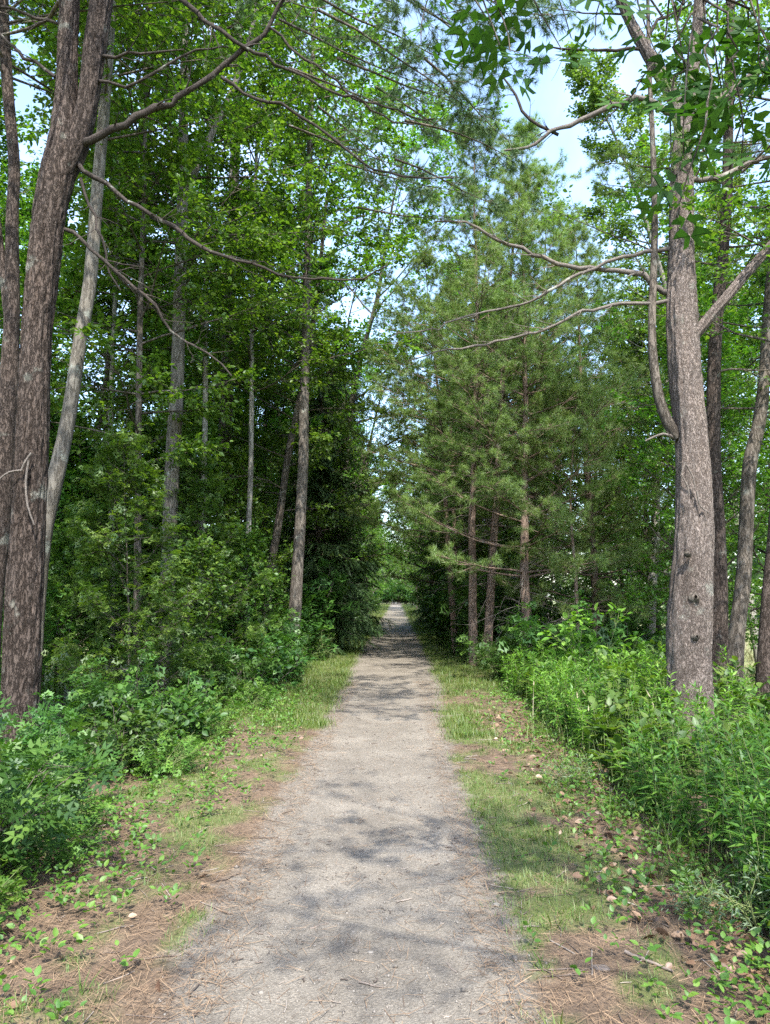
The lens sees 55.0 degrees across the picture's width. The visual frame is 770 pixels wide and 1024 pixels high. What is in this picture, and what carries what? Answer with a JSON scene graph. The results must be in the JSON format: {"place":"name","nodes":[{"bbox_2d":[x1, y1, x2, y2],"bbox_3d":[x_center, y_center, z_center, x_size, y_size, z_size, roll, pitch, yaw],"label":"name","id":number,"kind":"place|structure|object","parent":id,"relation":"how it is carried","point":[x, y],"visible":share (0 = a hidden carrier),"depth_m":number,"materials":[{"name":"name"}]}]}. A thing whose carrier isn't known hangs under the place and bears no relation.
{"place":"outdoors","nodes":[
{"label":"outdoors","id":0,"kind":"place"},
{"bbox_2d":[189,602,516,1023],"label":"path","id":1,"kind":"structure","parent":0,"point":[395,658],"depth_m":3.97,"materials":[{"name":"grey gravel"}]},
{"bbox_2d":[0,702,769,1023],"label":"twig litter","id":2,"kind":"object","parent":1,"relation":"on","point":[526,926],"visible":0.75,"depth_m":4.13,"materials":[{"name":"brown wood"}]},
{"bbox_2d":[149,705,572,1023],"bbox_3d":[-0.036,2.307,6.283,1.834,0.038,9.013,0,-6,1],"label":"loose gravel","id":3,"kind":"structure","parent":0,"point":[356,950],"depth_m":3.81,"materials":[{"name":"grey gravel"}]},
{"bbox_2d":[0,708,724,1023],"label":"verge grass","id":4,"kind":"structure","parent":0,"point":[492,842],"depth_m":4.72,"materials":[{"name":"green plant"}]},
{"bbox_2d":[0,596,769,1023],"bbox_3d":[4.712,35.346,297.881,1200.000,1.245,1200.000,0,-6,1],"label":"ground","id":5,"kind":"structure","parent":0,"point":[152,970],"depth_m":3.90,"materials":[{"name":"brown soil"}]},
{"bbox_2d":[0,866,51,916],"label":"leafy seedling","id":6,"kind":"object","parent":5,"relation":"on","point":[2,908],"visible":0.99,"depth_m":3.56,"materials":[{"name":"green plant"}]},
{"bbox_2d":[0,153,58,601],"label":"maple tree","id":7,"kind":"object","parent":5,"relation":"on","point":[29,210],"visible":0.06,"depth_m":17.23,"materials":[{"name":"green plant"}]},
{"bbox_2d":[0,27,69,401],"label":"maple tree","id":8,"kind":"object","parent":5,"relation":"on","point":[26,191],"visible":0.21,"depth_m":13.27,"materials":[{"name":"green plant"}]},
{"bbox_2d":[0,523,79,708],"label":"maple sapling","id":9,"kind":"object","parent":5,"relation":"on","point":[50,634],"visible":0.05,"depth_m":10.78,"materials":[{"name":"green plant"}]},
{"bbox_2d":[0,690,86,788],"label":"leafy shrub","id":10,"kind":"object","parent":5,"relation":"on","point":[39,727],"visible":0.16,"depth_m":6.16,"materials":[{"name":"green plant"}]},
{"bbox_2d":[0,712,95,833],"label":"oak seedling","id":11,"kind":"object","parent":5,"relation":"on","point":[43,775],"visible":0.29,"depth_m":5.17,"materials":[{"name":"green plant"}]},
{"bbox_2d":[5,801,115,871],"bbox_3d":[-1.989,1.983,4.472,0.736,0.499,0.744,4,-7,-26],"label":"leafy seedling","id":12,"kind":"object","parent":5,"relation":"on","point":[64,852],"visible":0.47,"depth_m":4.37,"materials":[{"name":"green plant"}]},
{"bbox_2d":[0,697,123,876],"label":"oak seedling","id":13,"kind":"object","parent":5,"relation":"on","point":[27,796],"visible":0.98,"depth_m":4.10,"materials":[{"name":"green plant"}]},
{"bbox_2d":[0,701,124,811],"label":"leafy shrub","id":14,"kind":"object","parent":5,"relation":"on","point":[55,727],"visible":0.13,"depth_m":5.74,"materials":[{"name":"green plant"}]},
{"bbox_2d":[0,493,131,724],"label":"maple sapling","id":15,"kind":"object","parent":5,"relation":"on","point":[65,538],"visible":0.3,"depth_m":12.10,"materials":[{"name":"green plant"}]},
{"bbox_2d":[0,390,133,716],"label":"maple sapling","id":16,"kind":"object","parent":5,"relation":"on","point":[70,476],"visible":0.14,"depth_m":13.18,"materials":[{"name":"green plant"}]},
{"bbox_2d":[0,424,133,725],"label":"maple sapling","id":17,"kind":"object","parent":5,"relation":"on","point":[91,454],"visible":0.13,"depth_m":13.37,"materials":[{"name":"green plant"}]},
{"bbox_2d":[10,772,124,836],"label":"leafy seedling","id":18,"kind":"object","parent":5,"relation":"on","point":[94,811],"visible":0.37,"depth_m":5.04,"materials":[{"name":"green plant"}]},
{"bbox_2d":[0,2,217,688],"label":"young maple","id":19,"kind":"object","parent":5,"relation":"on","point":[31,136],"visible":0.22,"depth_m":13.74,"materials":[{"name":"green plant"}]},
{"bbox_2d":[0,89,220,689],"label":"maple tree","id":20,"kind":"object","parent":5,"relation":"on","point":[104,352],"visible":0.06,"depth_m":17.73,"materials":[{"name":"green plant"}]},
{"bbox_2d":[0,0,231,660],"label":"maple tree","id":21,"kind":"object","parent":5,"relation":"on","point":[9,287],"visible":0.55,"depth_m":8.84,"materials":[{"name":"green plant"}]},
{"bbox_2d":[41,419,212,702],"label":"maple sapling","id":22,"kind":"object","parent":5,"relation":"on","point":[92,539],"visible":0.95,"depth_m":9.34,"materials":[{"name":"green plant"}]},
{"bbox_2d":[69,689,189,782],"bbox_3d":[-2.490,2.084,6.761,1.071,0.791,1.201,-4,-8,32],"label":"leafy shrub","id":23,"kind":"object","parent":5,"relation":"on","point":[136,717],"visible":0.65,"depth_m":6.75,"materials":[{"name":"green plant"}]},
{"bbox_2d":[59,642,204,758],"bbox_3d":[-2.907,2.110,8.307,1.458,1.319,1.654,4,-7,-29],"label":"leafy shrub","id":24,"kind":"object","parent":5,"relation":"on","point":[99,693],"visible":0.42,"depth_m":7.94,"materials":[{"name":"green plant"}]},
{"bbox_2d":[21,156,250,715],"bbox_3d":[-5.650,-1.570,14.542,4.413,11.568,5.045,6,-9,-44],"label":"maple tree","id":25,"kind":"object","parent":5,"relation":"on","point":[117,401],"visible":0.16,"depth_m":14.35,"materials":[{"name":"green plant"}]},
{"bbox_2d":[9,0,267,736],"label":"maple tree","id":26,"kind":"object","parent":5,"relation":"on","point":[59,461],"visible":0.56,"depth_m":10.12,"materials":[{"name":"green plant"}]},
{"bbox_2d":[0,0,288,708],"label":"young maple","id":27,"kind":"object","parent":5,"relation":"on","point":[135,371],"visible":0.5,"depth_m":11.82,"materials":[{"name":"green plant"}]},
{"bbox_2d":[72,410,223,693],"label":"maple sapling","id":28,"kind":"object","parent":5,"relation":"on","point":[153,427],"visible":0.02,"depth_m":16.77,"materials":[{"name":"green plant"}]},
{"bbox_2d":[96,675,227,744],"bbox_3d":[-2.469,2.191,7.911,1.291,0.866,1.154,-6,-9,44],"label":"leafy shrub","id":29,"kind":"object","parent":5,"relation":"on","point":[193,723],"visible":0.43,"depth_m":7.74,"materials":[{"name":"green plant"}]},
{"bbox_2d":[131,735,207,779],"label":"leafy seedling","id":30,"kind":"object","parent":5,"relation":"on","point":[161,769],"visible":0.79,"depth_m":6.46,"materials":[{"name":"green plant"}]},
{"bbox_2d":[117,669,222,730],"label":"leafy shrub","id":31,"kind":"object","parent":5,"relation":"on","point":[207,684],"visible":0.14,"depth_m":8.77,"materials":[{"name":"green plant"}]},
{"bbox_2d":[130,729,213,778],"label":"leafy seedling","id":32,"kind":"object","parent":5,"relation":"on","point":[170,744],"visible":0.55,"depth_m":6.60,"materials":[{"name":"green plant"}]},
{"bbox_2d":[114,524,244,699],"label":"maple sapling","id":33,"kind":"object","parent":5,"relation":"on","point":[193,552],"visible":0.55,"depth_m":11.26,"materials":[{"name":"green plant"}]},
{"bbox_2d":[87,172,294,557],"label":"maple tree","id":34,"kind":"object","parent":5,"relation":"on","point":[200,356],"visible":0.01,"depth_m":21.36,"materials":[{"name":"green plant"}]},
{"bbox_2d":[128,387,260,644],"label":"maple sapling","id":35,"kind":"object","parent":5,"relation":"on","point":[211,428],"visible":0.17,"depth_m":15.36,"materials":[{"name":"green plant"}]},
{"bbox_2d":[34,0,367,711],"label":"maple tree","id":36,"kind":"object","parent":5,"relation":"on","point":[177,374],"visible":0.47,"depth_m":12.65,"materials":[{"name":"green plant"}]},
{"bbox_2d":[92,1,329,676],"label":"young maple","id":37,"kind":"object","parent":5,"relation":"on","point":[242,201],"visible":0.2,"depth_m":14.95,"materials":[{"name":"green plant"}]},
{"bbox_2d":[141,448,289,664],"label":"maple sapling","id":38,"kind":"object","parent":5,"relation":"on","point":[199,490],"visible":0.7,"depth_m":12.76,"materials":[{"name":"green plant"}]},
{"bbox_2d":[162,618,281,710],"bbox_3d":[-2.230,2.190,10.511,1.773,1.420,1.550,2,-7,-21],"label":"leafy shrub","id":39,"kind":"object","parent":5,"relation":"on","point":[204,671],"visible":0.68,"depth_m":10.39,"materials":[{"name":"green plant"}]},
{"bbox_2d":[124,1,353,672],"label":"young maple","id":40,"kind":"object","parent":5,"relation":"on","point":[261,85],"visible":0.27,"depth_m":15.15,"materials":[{"name":"green plant"}]},
{"bbox_2d":[190,443,292,672],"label":"maple sapling","id":41,"kind":"object","parent":5,"relation":"on","point":[258,513],"visible":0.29,"depth_m":15.82,"materials":[{"name":"green plant"}]},
{"bbox_2d":[120,0,366,671],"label":"maple tree","id":42,"kind":"object","parent":5,"relation":"on","point":[275,421],"visible":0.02,"depth_m":18.46,"materials":[{"name":"green plant"}]},
{"bbox_2d":[194,425,293,638],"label":"maple sapling","id":43,"kind":"object","parent":5,"relation":"on","point":[259,466],"visible":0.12,"depth_m":18.14,"materials":[{"name":"green plant"}]},
{"bbox_2d":[189,519,299,673],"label":"maple sapling","id":44,"kind":"object","parent":5,"relation":"on","point":[248,550],"visible":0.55,"depth_m":14.17,"materials":[{"name":"green plant"}]},
{"bbox_2d":[154,271,350,611],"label":"maple tree","id":45,"kind":"object","parent":5,"relation":"on","point":[268,412],"visible":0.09,"depth_m":20.34,"materials":[{"name":"green plant"}]},
{"bbox_2d":[216,601,307,681],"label":"leafy shrub","id":46,"kind":"object","parent":5,"relation":"on","point":[283,638],"visible":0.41,"depth_m":13.64,"materials":[{"name":"green plant"}]},
{"bbox_2d":[214,632,315,692],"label":"leafy shrub","id":47,"kind":"object","parent":5,"relation":"on","point":[233,651],"visible":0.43,"depth_m":12.12,"materials":[{"name":"green plant"}]},
{"bbox_2d":[150,173,388,548],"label":"maple tree","id":48,"kind":"object","parent":5,"relation":"on","point":[348,444],"visible":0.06,"depth_m":21.45,"materials":[{"name":"green plant"}]},
{"bbox_2d":[0,0,576,746],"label":"pine tree","id":49,"kind":"object","parent":5,"relation":"on","point":[72,136],"visible":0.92,"depth_m":7.55,"materials":[{"name":"brown plant"}]},
{"bbox_2d":[189,273,397,560],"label":"maple tree","id":50,"kind":"object","parent":5,"relation":"on","point":[364,514],"visible":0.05,"depth_m":25.31,"materials":[{"name":"green plant"}]},
{"bbox_2d":[187,104,422,635],"bbox_3d":[-1.732,-2.685,17.504,5.730,13.107,5.038,2,-7,-15],"label":"leaning maple","id":51,"kind":"object","parent":5,"relation":"on","point":[292,438],"visible":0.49,"depth_m":17.19,"materials":[{"name":"green plant"}]},
{"bbox_2d":[252,548,360,661],"bbox_3d":[-2.791,2.321,18.340,3.376,3.060,3.824,-3,-7,22],"label":"leafy shrub","id":52,"kind":"object","parent":5,"relation":"on","point":[314,622],"visible":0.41,"depth_m":18.51,"materials":[{"name":"green plant"}]},
{"bbox_2d":[175,0,461,649],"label":"maple tree","id":53,"kind":"object","parent":5,"relation":"on","point":[295,598],"visible":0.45,"depth_m":15.89,"materials":[{"name":"green plant"}]},
{"bbox_2d":[258,247,379,568],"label":"aspen tree","id":54,"kind":"object","parent":5,"relation":"on","point":[326,302],"visible":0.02,"depth_m":29.59,"materials":[{"name":"green plant"}]},
{"bbox_2d":[265,330,380,656],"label":"spruce tree","id":55,"kind":"object","parent":5,"relation":"on","point":[336,547],"visible":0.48,"depth_m":20.77,"materials":[{"name":"green plant"}]},
{"bbox_2d":[290,356,396,638],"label":"spruce tree","id":56,"kind":"object","parent":5,"relation":"on","point":[363,618],"visible":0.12,"depth_m":28.78,"materials":[{"name":"green plant"}]},
{"bbox_2d":[292,331,438,557],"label":"maple tree","id":57,"kind":"object","parent":5,"relation":"on","point":[363,371],"visible":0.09,"depth_m":34.36,"materials":[{"name":"green plant"}]},
{"bbox_2d":[296,327,436,564],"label":"maple tree","id":58,"kind":"object","parent":5,"relation":"on","point":[380,484],"visible":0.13,"depth_m":27.49,"materials":[{"name":"green plant"}]},
{"bbox_2d":[0,682,769,1023],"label":"ground cover","id":59,"kind":"object","parent":5,"relation":"on","point":[644,880],"visible":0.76,"depth_m":4.17,"materials":[{"name":"green plant"}]},
{"bbox_2d":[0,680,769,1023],"bbox_3d":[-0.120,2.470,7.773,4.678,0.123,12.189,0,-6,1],"label":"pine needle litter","id":60,"kind":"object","parent":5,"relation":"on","point":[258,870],"visible":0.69,"depth_m":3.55,"materials":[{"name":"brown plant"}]},
{"bbox_2d":[0,708,769,1023],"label":"leaf litter","id":61,"kind":"object","parent":5,"relation":"on","point":[660,930],"visible":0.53,"depth_m":4.23,"materials":[{"name":"brown plant"}]},
{"bbox_2d":[259,26,512,562],"bbox_3d":[-0.293,-5.866,27.529,9.171,21.943,12.813,3,-7,-23],"label":"maple tree","id":62,"kind":"object","parent":5,"relation":"on","point":[412,142],"visible":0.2,"depth_m":26.66,"materials":[{"name":"green plant"}]},
{"bbox_2d":[58,464,767,618],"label":"woods","id":63,"kind":"object","parent":5,"relation":"on","point":[755,576],"visible":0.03,"depth_m":78.95,"materials":[{"name":"green plant"}]},
{"bbox_2d":[407,426,460,630],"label":"spruce tree","id":64,"kind":"object","parent":5,"relation":"on","point":[420,621],"visible":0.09,"depth_m":33.65,"materials":[{"name":"green plant"}]},
{"bbox_2d":[385,423,485,590],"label":"maple tree","id":65,"kind":"object","parent":5,"relation":"on","point":[404,545],"visible":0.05,"depth_m":34.65,"materials":[{"name":"green plant"}]},
{"bbox_2d":[362,299,519,603],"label":"pine tree","id":66,"kind":"object","parent":5,"relation":"on","point":[450,504],"visible":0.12,"depth_m":25.11,"materials":[{"name":"green plant"}]},
{"bbox_2d":[379,376,505,606],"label":"pine tree","id":67,"kind":"object","parent":5,"relation":"on","point":[411,574],"visible":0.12,"depth_m":30.41,"materials":[{"name":"green plant"}]},
{"bbox_2d":[344,240,548,654],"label":"pine tree","id":68,"kind":"object","parent":5,"relation":"on","point":[421,262],"visible":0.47,"depth_m":19.98,"materials":[{"name":"green plant"}]},
{"bbox_2d":[352,102,580,665],"bbox_3d":[1.900,-2.827,17.125,5.285,13.265,6.268,-2,-7,16],"label":"pine tree","id":69,"kind":"object","parent":5,"relation":"on","point":[471,549],"visible":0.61,"depth_m":16.47,"materials":[{"name":"green plant"}]},
{"bbox_2d":[426,589,508,644],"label":"leafy shrub","id":70,"kind":"object","parent":5,"relation":"on","point":[440,624],"visible":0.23,"depth_m":23.17,"materials":[{"name":"green plant"}]},
{"bbox_2d":[393,247,581,595],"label":"pine tree","id":71,"kind":"object","parent":5,"relation":"on","point":[447,343],"visible":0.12,"depth_m":23.17,"materials":[{"name":"green plant"}]},
{"bbox_2d":[453,611,540,682],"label":"leafy shrub","id":72,"kind":"object","parent":5,"relation":"on","point":[496,658],"visible":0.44,"depth_m":13.86,"materials":[{"name":"green plant"}]},
{"bbox_2d":[427,306,578,598],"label":"pine tree","id":73,"kind":"object","parent":5,"relation":"on","point":[451,524],"visible":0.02,"depth_m":25.68,"materials":[{"name":"green plant"}]},
{"bbox_2d":[368,111,640,655],"bbox_3d":[2.778,-3.122,17.373,6.514,13.917,5.599,0,-6,-3],"label":"pine tree","id":74,"kind":"object","parent":5,"relation":"on","point":[529,127],"visible":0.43,"depth_m":16.95,"materials":[{"name":"green plant"}]},
{"bbox_2d":[440,555,568,654],"bbox_3d":[3.092,2.530,19.245,3.129,2.800,3.530,-1,-6,8],"label":"leafy shrub","id":75,"kind":"object","parent":5,"relation":"on","point":[462,598],"visible":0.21,"depth_m":18.28,"materials":[{"name":"green plant"}]},
{"bbox_2d":[462,518,568,647],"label":"maple sapling","id":76,"kind":"object","parent":5,"relation":"on","point":[531,579],"visible":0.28,"depth_m":17.64,"materials":[{"name":"green plant"}]},
{"bbox_2d":[390,162,666,650],"bbox_3d":[3.091,-2.206,16.079,5.698,11.975,5.614,-1,-6,9],"label":"pine tree","id":77,"kind":"object","parent":5,"relation":"on","point":[518,185],"visible":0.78,"depth_m":15.48,"materials":[{"name":"green plant"}]},
{"bbox_2d":[410,196,648,621],"bbox_3d":[4.177,-2.198,21.027,6.300,13.428,6.450,-5,-8,38],"label":"pine tree","id":78,"kind":"object","parent":5,"relation":"on","point":[456,567],"visible":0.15,"depth_m":20.69,"materials":[{"name":"green plant"}]},
{"bbox_2d":[498,589,627,681],"bbox_3d":[3.377,2.357,13.204,2.139,1.934,2.423,-3,-7,28],"label":"leafy shrub","id":79,"kind":"object","parent":5,"relation":"on","point":[532,635],"visible":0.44,"depth_m":12.79,"materials":[{"name":"green plant"}]},
{"bbox_2d":[462,211,675,648],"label":"pine tree","id":80,"kind":"object","parent":5,"relation":"on","point":[593,535],"visible":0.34,"depth_m":17.26,"materials":[{"name":"green plant"}]},
{"bbox_2d":[481,364,665,659],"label":"young pine","id":81,"kind":"object","parent":5,"relation":"on","point":[613,598],"visible":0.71,"depth_m":15.46,"materials":[{"name":"green plant"}]},
{"bbox_2d":[387,0,769,752],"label":"pine tree","id":82,"kind":"object","parent":5,"relation":"on","point":[689,616],"visible":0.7,"depth_m":9.04,"materials":[{"name":"brown plant"}]},
{"bbox_2d":[537,602,633,688],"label":"lime sapling","id":83,"kind":"object","parent":5,"relation":"on","point":[570,630],"visible":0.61,"depth_m":11.52,"materials":[{"name":"green plant"}]},
{"bbox_2d":[408,0,769,249],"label":"oak tree","id":84,"kind":"object","parent":5,"relation":"on","point":[705,99],"visible":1,"depth_m":2.71,"materials":[{"name":"green plant"}]},
{"bbox_2d":[518,334,670,603],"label":"maple tree","id":85,"kind":"object","parent":5,"relation":"on","point":[604,359],"visible":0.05,"depth_m":23.78,"materials":[{"name":"green plant"}]},
{"bbox_2d":[550,298,674,599],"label":"maple tree","id":86,"kind":"object","parent":5,"relation":"on","point":[598,549],"visible":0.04,"depth_m":26.55,"materials":[{"name":"green plant"}]},
{"bbox_2d":[589,605,666,661],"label":"leafy shrub","id":87,"kind":"object","parent":5,"relation":"on","point":[600,634],"visible":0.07,"depth_m":14.51,"materials":[{"name":"green plant"}]},
{"bbox_2d":[499,639,769,910],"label":"yellow green weeds","id":88,"kind":"object","parent":5,"relation":"on","point":[576,702],"visible":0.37,"depth_m":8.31,"materials":[{"name":"green plant"}]},
{"bbox_2d":[507,708,769,973],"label":"edge grass","id":89,"kind":"structure","parent":5,"relation":"on","point":[658,827],"depth_m":4.85,"materials":[{"name":"green plant"}]},
{"bbox_2d":[512,639,769,925],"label":"broad leaved weeds","id":90,"kind":"object","parent":5,"relation":"on","point":[602,729],"visible":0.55,"depth_m":7.20,"materials":[{"name":"green plant"}]},
{"bbox_2d":[536,0,769,741],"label":"maple tree","id":91,"kind":"object","parent":5,"relation":"on","point":[720,573],"visible":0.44,"depth_m":11.39,"materials":[{"name":"green plant"}]},
{"bbox_2d":[554,135,758,649],"bbox_3d":[8.051,-3.407,21.611,5.476,16.806,6.685,-4,-8,34],"label":"aspen tree","id":92,"kind":"object","parent":5,"relation":"on","point":[738,180],"visible":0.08,"depth_m":21.15,"materials":[{"name":"green plant"}]},
{"bbox_2d":[557,281,766,630],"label":"maple tree","id":93,"kind":"object","parent":5,"relation":"on","point":[644,574],"visible":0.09,"depth_m":20.54,"materials":[{"name":"green plant"}]},
{"bbox_2d":[560,40,769,489],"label":"aspen tree","id":94,"kind":"object","parent":5,"relation":"on","point":[580,75],"visible":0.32,"depth_m":19.93,"materials":[{"name":"green plant"}]},
{"bbox_2d":[592,0,769,736],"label":"maple tree","id":95,"kind":"object","parent":5,"relation":"on","point":[739,610],"visible":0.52,"depth_m":12.60,"materials":[{"name":"green plant"}]},
{"bbox_2d":[597,224,769,649],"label":"maple tree","id":96,"kind":"object","parent":5,"relation":"on","point":[760,489],"visible":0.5,"depth_m":14.93,"materials":[{"name":"green plant"}]},
{"bbox_2d":[661,856,729,928],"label":"mugwort plant","id":97,"kind":"object","parent":5,"relation":"on","point":[705,907],"visible":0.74,"depth_m":3.65,"materials":[{"name":"green plant"}]},
{"bbox_2d":[627,0,769,758],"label":"maple tree","id":98,"kind":"object","parent":5,"relation":"on","point":[763,665],"visible":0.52,"depth_m":9.38,"materials":[{"name":"green plant"}]},
{"bbox_2d":[649,198,769,626],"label":"maple tree","id":99,"kind":"object","parent":5,"relation":"on","point":[749,404],"visible":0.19,"depth_m":16.14,"materials":[{"name":"green plant"}]},
{"bbox_2d":[699,847,769,942],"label":"mugwort plant","id":100,"kind":"object","parent":5,"relation":"on","point":[745,916],"visible":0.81,"depth_m":3.52,"materials":[{"name":"green plant"}]},
{"bbox_2d":[207,623,562,739],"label":"verge grass","id":101,"kind":"structure","parent":0,"point":[422,636],"depth_m":12.35,"materials":[{"name":"green plant"}]},
{"bbox_2d":[0,0,769,595],"label":"sky","id":102,"kind":"structure","parent":0,"point":[551,99],"materials":[{"name":"blue"}]},
{"bbox_2d":[503,642,769,930],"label":"weed bank","id":103,"kind":"structure","parent":0,"point":[750,786],"depth_m":5.04,"materials":[{"name":"green plant"}]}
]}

